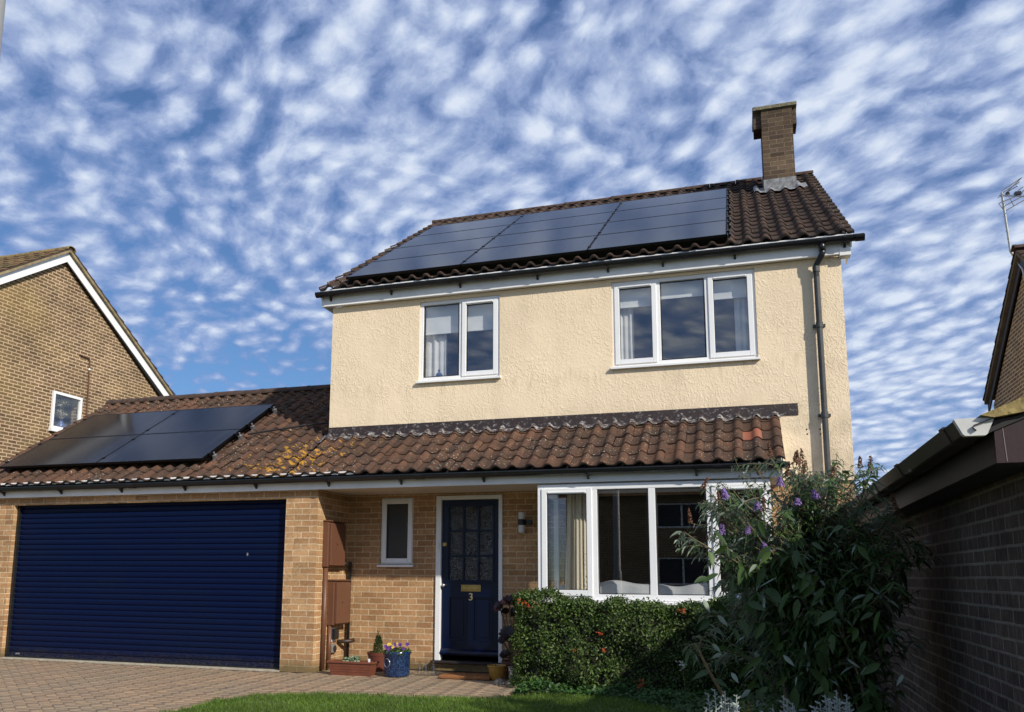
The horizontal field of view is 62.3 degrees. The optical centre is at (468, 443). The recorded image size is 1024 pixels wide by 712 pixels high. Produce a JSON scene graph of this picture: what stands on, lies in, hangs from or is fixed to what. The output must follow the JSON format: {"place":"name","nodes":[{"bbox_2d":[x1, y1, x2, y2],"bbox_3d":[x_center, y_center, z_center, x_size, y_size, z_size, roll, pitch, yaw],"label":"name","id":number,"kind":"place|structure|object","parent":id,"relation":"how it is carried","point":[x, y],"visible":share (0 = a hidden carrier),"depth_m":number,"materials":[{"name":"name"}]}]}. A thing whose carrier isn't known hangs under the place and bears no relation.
{"place":"outdoors","nodes":[
{"label":"outdoors","id":0,"kind":"place"},
{"bbox_2d":[0,659,526,711],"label":"driveway","id":1,"kind":"structure","parent":0,"point":[175,688],"depth_m":9.13,"materials":[{"name":"beige brick"}]},
{"bbox_2d":[0,657,281,671],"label":"garage threshold","id":2,"kind":"object","parent":1,"relation":"on","point":[162,665],"visible":0.6,"depth_m":11.13,"materials":[{"name":"concrete"}]},
{"bbox_2d":[327,656,378,676],"bbox_3d":[-1.392,2.672,10.201,0.609,0.233,0.194,-3,-9,18],"label":"trough planter","id":3,"kind":"object","parent":1,"relation":"on","point":[352,666],"visible":1,"depth_m":10.13,"materials":[{"name":"ceramic"}]},
{"bbox_2d":[367,630,383,671],"bbox_3d":[-1.139,2.611,10.686,0.276,0.507,0.276,-3,-9,18],"label":"flower pot","id":4,"kind":"object","parent":1,"relation":"on","point":[375,654],"visible":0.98,"depth_m":10.59,"materials":[{"name":"orange ceramic"}]},
{"bbox_2d":[383,642,411,677],"bbox_3d":[-0.852,2.578,10.122,0.369,0.402,0.386,-3,-9,18],"label":"flower pot","id":5,"kind":"object","parent":1,"relation":"on","point":[396,662],"visible":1,"depth_m":10.00,"materials":[{"name":"blue ceramic"}]},
{"bbox_2d":[410,669,488,673],"bbox_3d":[-0.279,2.870,10.671,2.790,0.004,0.128,-3,-9,18],"label":"drain channel","id":6,"kind":"object","parent":1,"relation":"on","point":[449,671],"visible":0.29,"depth_m":10.63,"materials":[{"name":"grey metal"}]},
{"bbox_2d":[438,672,490,680],"bbox_3d":[-0.002,2.736,9.946,0.619,0.042,0.359,-3,-9,18],"label":"doormat","id":7,"kind":"object","parent":1,"relation":"on","point":[466,676],"visible":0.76,"depth_m":9.84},
{"bbox_2d":[487,664,506,680],"bbox_3d":[0.335,2.647,9.805,0.234,0.184,0.232,0,-9,5],"label":"flower pot","id":8,"kind":"object","parent":1,"relation":"on","point":[496,671],"visible":0.91,"depth_m":9.73,"materials":[{"name":"yellow ceramic"}]},
{"bbox_2d":[494,678,504,684],"bbox_3d":[0.347,2.642,9.396,0.134,0.067,0.134,0,-9,2],"label":"stone ornament","id":9,"kind":"object","parent":1,"relation":"on","point":[499,681],"visible":0.98,"depth_m":9.35,"materials":[{"name":"grey stone"}]},
{"bbox_2d":[494,595,521,678],"bbox_3d":[0.496,2.280,10.003,0.327,0.974,0.299,4,-10,-22],"label":"potted aeonium","id":10,"kind":"object","parent":1,"relation":"on","point":[505,632],"visible":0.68,"depth_m":10.02,"materials":[{"name":"purple plant"}]},
{"bbox_2d":[508,664,521,683],"bbox_3d":[0.536,2.592,9.555,0.174,0.218,0.166,-3,-9,18],"label":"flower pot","id":11,"kind":"object","parent":1,"relation":"on","point":[509,668],"visible":0.17,"depth_m":9.51,"materials":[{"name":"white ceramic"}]},
{"bbox_2d":[157,690,686,711],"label":"lawn","id":12,"kind":"structure","parent":0,"point":[422,704],"depth_m":7.81,"materials":[{"name":"green plant"}]},
{"bbox_2d":[0,0,1023,493],"label":"sky","id":13,"kind":"structure","parent":0,"point":[211,166],"materials":[{"name":"blue"}]},
{"bbox_2d":[636,678,643,690],"bbox_3d":[1.713,2.433,8.421,0.090,0.199,0.119,-3,-9,18],"label":"red flower","id":14,"kind":"object","parent":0,"point":[640,685],"visible":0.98,"depth_m":8.42,"materials":[{"name":"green plant"}]},
{"bbox_2d":[840,397,1023,711],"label":"neighbouring garage","id":15,"kind":"structure","parent":0,"point":[956,486],"depth_m":4.75,"materials":[{"name":"brick"}]},
{"bbox_3d":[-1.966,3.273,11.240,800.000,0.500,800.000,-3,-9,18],"label":"ground","id":16,"kind":"structure","parent":0,"visible":0},
{"bbox_2d":[0,0,5,54],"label":"lamp post","id":17,"kind":"object","parent":16,"relation":"on","point":[2,7],"depth_m":3.00,"materials":[{"name":"grey metal"}]},
{"bbox_2d":[0,246,175,462],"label":"neighbouring house","id":18,"kind":"structure","parent":16,"relation":"on","point":[65,332],"depth_m":19.27,"materials":[{"name":"brown brick"}]},
{"bbox_2d":[56,398,68,427],"bbox_3d":[-9.347,-0.680,19.411,0.200,0.804,0.347,-3,-9,18],"label":"potted plant","id":19,"kind":"object","parent":18,"relation":"on","point":[60,423],"visible":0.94,"depth_m":19.39,"materials":[{"name":"green plant"}]},
{"bbox_2d":[48,390,82,431],"bbox_3d":[-9.191,-0.673,19.373,0.100,0.920,0.930,-3,-9,18],"label":"window","id":20,"kind":"structure","parent":18,"relation":"in","point":[52,428],"depth_m":19.06,"materials":[{"name":"white plastic"}]},
{"bbox_2d":[0,101,864,677],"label":"detached house","id":21,"kind":"structure","parent":16,"relation":"on","point":[540,401],"depth_m":11.03,"materials":[{"name":"paint"}]},
{"bbox_2d":[5,452,217,468],"bbox_3d":[-5.202,0.261,12.187,3.685,0.146,0.123,-3,-9,18],"label":"mounting rail","id":22,"kind":"object","parent":21,"relation":"attached to","point":[211,456],"visible":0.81,"depth_m":11.62,"materials":[{"name":"black"}]},
{"bbox_2d":[0,435,138,468],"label":"solar panel","id":23,"kind":"object","parent":22,"relation":"attached to","point":[71,452],"visible":1,"depth_m":12.69,"materials":[{"name":"black"}]},
{"bbox_2d":[96,429,240,464],"bbox_3d":[-4.309,0.045,12.215,1.758,0.579,0.902,-3,-9,18],"label":"solar panel","id":24,"kind":"object","parent":22,"relation":"attached to","point":[174,447],"visible":1,"depth_m":12.14,"materials":[{"name":"black"}]},
{"bbox_2d":[38,432,243,444],"bbox_3d":[-5.016,-0.011,12.793,3.685,0.146,0.123,-3,-9,18],"label":"mounting rail","id":25,"kind":"object","parent":21,"relation":"attached to","point":[236,437],"visible":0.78,"depth_m":12.22,"materials":[{"name":"black"}]},
{"bbox_2d":[4,500,285,669],"bbox_3d":[-4.430,1.858,11.465,4.453,2.166,0.056,-3,-9,18],"label":"garage door","id":26,"kind":"structure","parent":21,"relation":"in","point":[173,583],"depth_m":11.43,"materials":[{"name":"blue metal"}]},
{"bbox_2d":[54,423,255,435],"bbox_3d":[-4.918,-0.154,13.111,3.685,0.146,0.123,-3,-9,18],"label":"mounting rail","id":27,"kind":"object","parent":21,"relation":"attached to","point":[252,427],"visible":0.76,"depth_m":12.54,"materials":[{"name":"black"}]},
{"bbox_2d":[50,410,178,438],"bbox_3d":[-5.708,-0.296,13.688,1.758,0.579,0.902,-3,-9,18],"label":"solar panel","id":28,"kind":"object","parent":27,"relation":"attached to","point":[138,423],"visible":0.94,"depth_m":13.66,"materials":[{"name":"black"}]},
{"bbox_2d":[142,404,274,433],"bbox_3d":[-4.025,-0.370,13.139,1.758,0.579,0.902,-3,-9,18],"label":"solar panel","id":29,"kind":"object","parent":27,"relation":"attached to","point":[215,418],"visible":1,"depth_m":13.10,"materials":[{"name":"black"}]},
{"bbox_2d":[83,407,276,419],"bbox_3d":[-4.732,-0.426,13.718,3.685,0.146,0.123,-3,-9,18],"label":"mounting rail","id":30,"kind":"object","parent":21,"relation":"attached to","point":[273,411],"visible":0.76,"depth_m":13.15,"materials":[{"name":"black"}]},
{"bbox_2d":[320,567,327,669],"bbox_3d":[-1.818,2.196,10.659,0.060,1.270,0.070,-3,-9,18],"label":"cable duct","id":31,"kind":"object","parent":21,"relation":"attached to","point":[323,619],"visible":1,"depth_m":10.64,"materials":[{"name":"brown plastic"}]},
{"bbox_2d":[326,625,331,668],"bbox_3d":[-1.768,2.582,10.746,0.052,0.536,0.062,-3,-9,18],"label":"cable duct","id":32,"kind":"object","parent":21,"relation":"attached to","point":[329,636],"visible":0.87,"depth_m":10.73,"materials":[{"name":"brown plastic"}]},
{"bbox_2d":[322,520,345,566],"bbox_3d":[-1.730,1.302,10.970,0.114,0.593,0.474,-3,-9,18],"label":"meter box","id":33,"kind":"object","parent":21,"relation":"attached to","point":[334,538],"visible":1,"depth_m":10.84,"materials":[{"name":"brown plastic"}]},
{"bbox_2d":[329,523,345,565],"bbox_3d":[-1.693,1.310,10.962,0.030,0.535,0.400,-3,-9,18],"label":"box door","id":34,"kind":"structure","parent":33,"relation":"in","point":[337,532],"depth_m":10.92,"materials":[{"name":"brown plastic"}]},
{"bbox_2d":[331,644,336,652],"bbox_3d":[-1.733,2.636,10.880,0.052,0.110,0.120,-3,-9,18],"label":"tap timer","id":35,"kind":"object","parent":21,"relation":"attached to","point":[333,648],"visible":0.92,"depth_m":10.85,"materials":[{"name":"grey plastic"}]},
{"bbox_2d":[331,628,338,641],"bbox_3d":[-1.724,2.467,10.917,0.062,0.175,0.155,-3,-9,18],"label":"outdoor socket","id":36,"kind":"object","parent":21,"relation":"attached to","point":[335,633],"visible":0.88,"depth_m":10.88,"materials":[{"name":"black plastic"}]},
{"bbox_2d":[326,579,350,624],"bbox_3d":[-1.676,2.059,11.002,0.134,0.578,0.454,-3,-9,18],"label":"meter box","id":37,"kind":"object","parent":21,"relation":"attached to","point":[338,602],"visible":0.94,"depth_m":10.86,"materials":[{"name":"brown plastic"}]},
{"bbox_2d":[334,582,350,623],"bbox_3d":[-1.632,2.067,10.991,0.036,0.520,0.380,-3,-9,18],"label":"box door","id":38,"kind":"structure","parent":37,"relation":"in","point":[342,589],"depth_m":10.95,"materials":[{"name":"brown plastic"}]},
{"bbox_2d":[337,638,354,643],"bbox_3d":[-1.601,2.585,11.081,0.239,0.066,0.069,6,-10,-30],"label":"overflow pipe","id":39,"kind":"object","parent":21,"relation":"attached to","point":[342,641],"visible":1,"depth_m":11.06,"materials":[{"name":"black plastic"}]},
{"bbox_2d":[345,562,351,656],"bbox_3d":[-1.615,2.220,11.142,0.066,1.316,0.261,-3,-9,18],"label":"waste pipe","id":40,"kind":"object","parent":21,"relation":"attached to","point":[348,624],"visible":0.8,"depth_m":11.20,"materials":[{"name":"black plastic"}]},
{"bbox_2d":[377,498,413,566],"bbox_3d":[-0.946,1.182,11.266,0.509,0.916,0.140,-3,-9,18],"label":"window","id":41,"kind":"structure","parent":21,"relation":"in","point":[397,513],"depth_m":11.28,"materials":[{"name":"white plastic"}]},
{"bbox_2d":[426,334,446,377],"bbox_3d":[-0.439,-1.353,11.684,0.310,1.060,0.046,-3,-9,18],"label":"curtain","id":42,"kind":"object","parent":21,"relation":"hanging from","point":[436,352],"visible":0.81,"depth_m":11.66,"materials":[{"name":"white fabric"}]},
{"bbox_2d":[426,304,458,334],"bbox_3d":[-0.324,-1.703,11.648,0.530,0.402,0.046,-3,-9,18],"label":"roller blind","id":43,"kind":"object","parent":21,"relation":"attached to","point":[441,319],"visible":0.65,"depth_m":11.64,"materials":[{"name":"white fabric"}]},
{"bbox_2d":[416,295,500,383],"bbox_3d":[-0.120,-1.396,11.395,1.184,1.151,0.140,-3,-9,18],"label":"window","id":44,"kind":"structure","parent":21,"relation":"in","point":[464,375],"depth_m":11.36,"materials":[{"name":"white plastic"}]},
{"bbox_2d":[439,499,498,656],"bbox_3d":[0.018,1.708,10.851,0.789,1.981,0.098,-3,-9,18],"label":"front door","id":45,"kind":"structure","parent":21,"relation":"in","point":[470,528],"depth_m":10.86,"materials":[{"name":"blue paint"}]},
{"bbox_2d":[467,303,492,331],"bbox_3d":[0.196,-1.726,11.478,0.485,0.402,0.046,-3,-9,18],"label":"roller blind","id":46,"kind":"object","parent":21,"relation":"attached to","point":[480,317],"visible":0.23,"depth_m":11.46,"materials":[{"name":"white fabric"}]},
{"bbox_2d":[518,512,531,532],"bbox_3d":[0.712,0.996,10.649,0.158,0.255,0.140,-3,-9,18],"label":"wall light","id":47,"kind":"object","parent":21,"relation":"attached to","point":[522,522],"visible":1,"depth_m":10.61,"materials":[{"name":"grey"}]},
{"bbox_2d":[349,191,730,283],"bbox_3d":[1.283,-3.185,12.851,5.170,2.281,3.502,-3,-9,18],"label":"bird guard","id":48,"kind":"object","parent":21,"relation":"attached to","point":[583,255],"visible":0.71,"depth_m":11.07,"materials":[{"name":"black metal"}]},
{"bbox_2d":[349,230,730,274],"bbox_3d":[0.779,-2.467,11.249,5.192,0.130,0.102,-3,-9,18],"label":"mounting rail","id":49,"kind":"object","parent":21,"relation":"attached to","point":[729,235],"visible":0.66,"depth_m":10.44,"materials":[{"name":"black"}]},
{"bbox_2d":[346,249,478,279],"bbox_3d":[-0.777,-2.550,12.033,1.692,0.567,0.867,-3,-9,18],"label":"solar panel","id":50,"kind":"object","parent":49,"relation":"attached to","point":[417,264],"visible":0.91,"depth_m":11.92,"materials":[{"name":"black"}]},
{"bbox_2d":[461,235,596,266],"bbox_3d":[0.844,-2.622,11.504,1.692,0.567,0.867,-3,-9,18],"label":"solar panel","id":51,"kind":"object","parent":49,"relation":"attached to","point":[578,245],"visible":0.91,"depth_m":11.38,"materials":[{"name":"black"}]},
{"bbox_2d":[588,220,725,251],"bbox_3d":[2.464,-2.693,10.975,1.692,0.567,0.867,-3,-9,18],"label":"solar panel","id":52,"kind":"object","parent":49,"relation":"attached to","point":[671,234],"visible":0.99,"depth_m":10.86,"materials":[{"name":"black"}]},
{"bbox_2d":[365,221,730,265],"bbox_3d":[0.940,-2.708,11.774,5.192,0.130,0.102,-3,-9,18],"label":"mounting rail","id":53,"kind":"object","parent":21,"relation":"attached to","point":[729,226],"visible":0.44,"depth_m":10.96,"materials":[{"name":"black"}]},
{"bbox_2d":[565,494,583,589],"bbox_3d":[1.225,1.175,9.850,0.222,1.200,0.068,-3,-9,18],"label":"curtain","id":54,"kind":"object","parent":21,"relation":"hanging from","point":[574,577],"visible":0.85,"depth_m":9.85,"materials":[{"name":"beige fabric"}]},
{"bbox_2d":[582,494,586,589],"bbox_3d":[1.358,1.172,9.828,0.126,1.200,0.054,-3,-9,18],"label":"curtain","id":55,"kind":"object","parent":21,"relation":"hanging from","point":[584,539],"visible":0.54,"depth_m":9.84,"materials":[{"name":"beige fabric"}]},
{"bbox_2d":[620,308,633,358],"bbox_3d":[2.011,-1.465,10.886,0.232,1.050,0.047,-3,-9,18],"label":"curtain","id":56,"kind":"object","parent":21,"relation":"hanging from","point":[627,331],"visible":0.54,"depth_m":10.87,"materials":[{"name":"white fabric"}]},
{"bbox_2d":[559,580,709,595],"bbox_3d":[1.924,1.933,9.757,1.720,0.704,0.294,-3,-9,18],"label":"sofa","id":57,"kind":"object","parent":21,"relation":"on","point":[615,586],"visible":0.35,"depth_m":9.65,"materials":[{"name":"white fabric"}]},
{"bbox_2d":[620,287,650,308],"bbox_3d":[2.155,-1.881,10.849,0.500,0.282,0.046,-3,-9,18],"label":"roller blind","id":58,"kind":"object","parent":21,"relation":"attached to","point":[633,298],"visible":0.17,"depth_m":10.83,"materials":[{"name":"white fabric"}]},
{"bbox_2d":[538,477,771,605],"bbox_3d":[2.133,1.139,9.697,2.584,1.368,0.970,-3,-9,18],"label":"window","id":59,"kind":"structure","parent":21,"relation":"in","point":[548,493],"depth_m":9.48,"materials":[{"name":"white plastic"}]},
{"bbox_2d":[660,279,703,299],"bbox_3d":[2.702,-1.940,10.677,0.560,0.212,0.046,-3,-9,18],"label":"roller blind","id":60,"kind":"object","parent":21,"relation":"attached to","point":[684,289],"visible":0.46,"depth_m":10.66,"materials":[{"name":"white fabric"}]},
{"bbox_2d":[611,269,760,369],"bbox_3d":[2.656,-1.527,10.490,1.779,1.151,0.140,-3,-9,18],"label":"window","id":61,"kind":"structure","parent":21,"relation":"in","point":[657,360],"depth_m":10.46,"materials":[{"name":"white plastic"}]},
{"bbox_2d":[713,278,746,299],"bbox_3d":[3.247,-1.929,10.493,0.500,0.282,0.046,-3,-9,18],"label":"roller blind","id":62,"kind":"object","parent":21,"relation":"attached to","point":[730,289],"visible":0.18,"depth_m":10.47,"materials":[{"name":"white fabric"}]},
{"bbox_2d":[734,297,748,350],"bbox_3d":[3.412,-1.527,10.427,0.242,1.050,0.042,-4,-10,25],"label":"curtain","id":63,"kind":"object","parent":21,"relation":"hanging from","point":[741,324],"visible":0.49,"depth_m":10.43,"materials":[{"name":"white fabric"}]},
{"bbox_2d":[513,689,894,711],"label":"flower bed","id":64,"kind":"object","parent":16,"relation":"on","point":[529,691],"visible":0.13,"depth_m":8.71,"materials":[{"name":"soil"}]},
{"bbox_2d":[508,586,781,696],"bbox_3d":[1.861,2.100,8.930,2.954,1.168,0.770,-3,-9,18],"label":"hedge","id":65,"kind":"object","parent":64,"relation":"on","point":[590,646],"visible":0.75,"depth_m":8.82,"materials":[{"name":"green plant"}]},
{"bbox_2d":[675,660,686,692],"bbox_3d":[2.068,2.287,8.138,0.096,0.403,0.106,5,-10,-29],"label":"white flower","id":66,"kind":"object","parent":64,"relation":"on","point":[682,664],"visible":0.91,"depth_m":8.15,"materials":[{"name":"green plant"}]},
{"bbox_2d":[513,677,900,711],"bbox_3d":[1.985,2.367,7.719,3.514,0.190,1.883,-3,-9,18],"label":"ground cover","id":67,"kind":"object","parent":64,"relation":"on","point":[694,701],"visible":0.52,"depth_m":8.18,"materials":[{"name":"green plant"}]},
{"bbox_2d":[704,689,741,711],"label":"silver ragwort","id":68,"kind":"object","parent":64,"relation":"on","point":[725,703],"visible":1,"depth_m":4.73,"materials":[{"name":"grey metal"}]},
{"bbox_2d":[741,700,752,711],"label":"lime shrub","id":69,"kind":"object","parent":64,"relation":"on","point":[747,709],"visible":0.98,"depth_m":4.80,"materials":[{"name":"green plant"}]},
{"bbox_2d":[760,695,795,711],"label":"silver ragwort","id":70,"kind":"object","parent":64,"relation":"on","point":[786,706],"visible":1,"depth_m":4.59,"materials":[{"name":"grey"}]},
{"bbox_2d":[671,442,943,711],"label":"buddleia bush","id":71,"kind":"object","parent":64,"relation":"on","point":[818,601],"visible":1,"depth_m":5.55,"materials":[{"name":"green plant"}]},
{"bbox_2d":[809,690,853,711],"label":"silver ragwort","id":72,"kind":"object","parent":64,"relation":"on","point":[839,707],"visible":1,"depth_m":4.57,"materials":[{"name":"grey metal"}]},
{"bbox_2d":[982,244,1023,411],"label":"brick house","id":73,"kind":"structure","parent":16,"relation":"on","point":[1004,385],"depth_m":16.87,"materials":[{"name":"brown brick"}]},
{"bbox_2d":[998,177,1023,278],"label":"tv aerial","id":74,"kind":"object","parent":73,"relation":"attached to","point":[1018,193],"visible":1,"depth_m":16.16,"materials":[{"name":"metal"}]},
{"bbox_3d":[1.052,-2.875,12.138,5.192,0.130,0.102,-3,-9,18],"label":"rail","id":75,"kind":"object","parent":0,"visible":0},
{"bbox_2d":[373,236,495,261],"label":"solar panel","id":76,"kind":"object","parent":75,"relation":"attached to","point":[440,248],"visible":0.73,"depth_m":12.89,"materials":[{"name":"black"}]},
{"bbox_2d":[481,223,606,248],"bbox_3d":[1.116,-3.030,12.394,1.692,0.567,0.867,-3,-9,18],"label":"solar panel","id":77,"kind":"object","parent":75,"relation":"attached to","point":[548,235],"visible":0.74,"depth_m":12.37,"materials":[{"name":"black"}]},
{"bbox_2d":[599,208,726,234],"bbox_3d":[2.736,-3.101,11.865,1.692,0.567,0.867,-3,-9,18],"label":"solar panel","id":78,"kind":"object","parent":75,"relation":"attached to","point":[712,215],"visible":0.76,"depth_m":11.84,"materials":[{"name":"black"}]},
{"bbox_3d":[1.324,-3.284,13.028,5.192,0.130,0.102,-3,-9,18],"label":"rail","id":79,"kind":"object","parent":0,"visible":0},
{"bbox_2d":[397,225,509,247],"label":"solar panel","id":80,"kind":"object","parent":79,"relation":"attached to","point":[456,236],"visible":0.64,"depth_m":13.79,"materials":[{"name":"black"}]},
{"bbox_2d":[497,211,613,235],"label":"solar panel","id":81,"kind":"object","parent":79,"relation":"attached to","point":[558,223],"visible":0.73,"depth_m":13.26,"materials":[{"name":"black"}]},
{"bbox_2d":[608,197,726,221],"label":"solar panel","id":82,"kind":"object","parent":79,"relation":"attached to","point":[678,208],"visible":0.84,"depth_m":12.73,"materials":[{"name":"black"}]},
{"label":"rail","id":83,"kind":"object","parent":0,"visible":0},
{"bbox_2d":[417,214,523,235],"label":"solar panel","id":84,"kind":"object","parent":83,"relation":"attached to","point":[478,224],"visible":0.77,"depth_m":14.68,"materials":[{"name":"black"}]},
{"bbox_2d":[513,202,621,223],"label":"solar panel","id":85,"kind":"object","parent":83,"relation":"attached to","point":[573,212],"visible":0.76,"depth_m":14.15,"materials":[{"name":"black"}]},
{"bbox_2d":[616,188,726,210],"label":"solar panel","id":86,"kind":"object","parent":83,"relation":"attached to","point":[675,199],"visible":0.83,"depth_m":13.62,"materials":[{"name":"black"}]}
]}

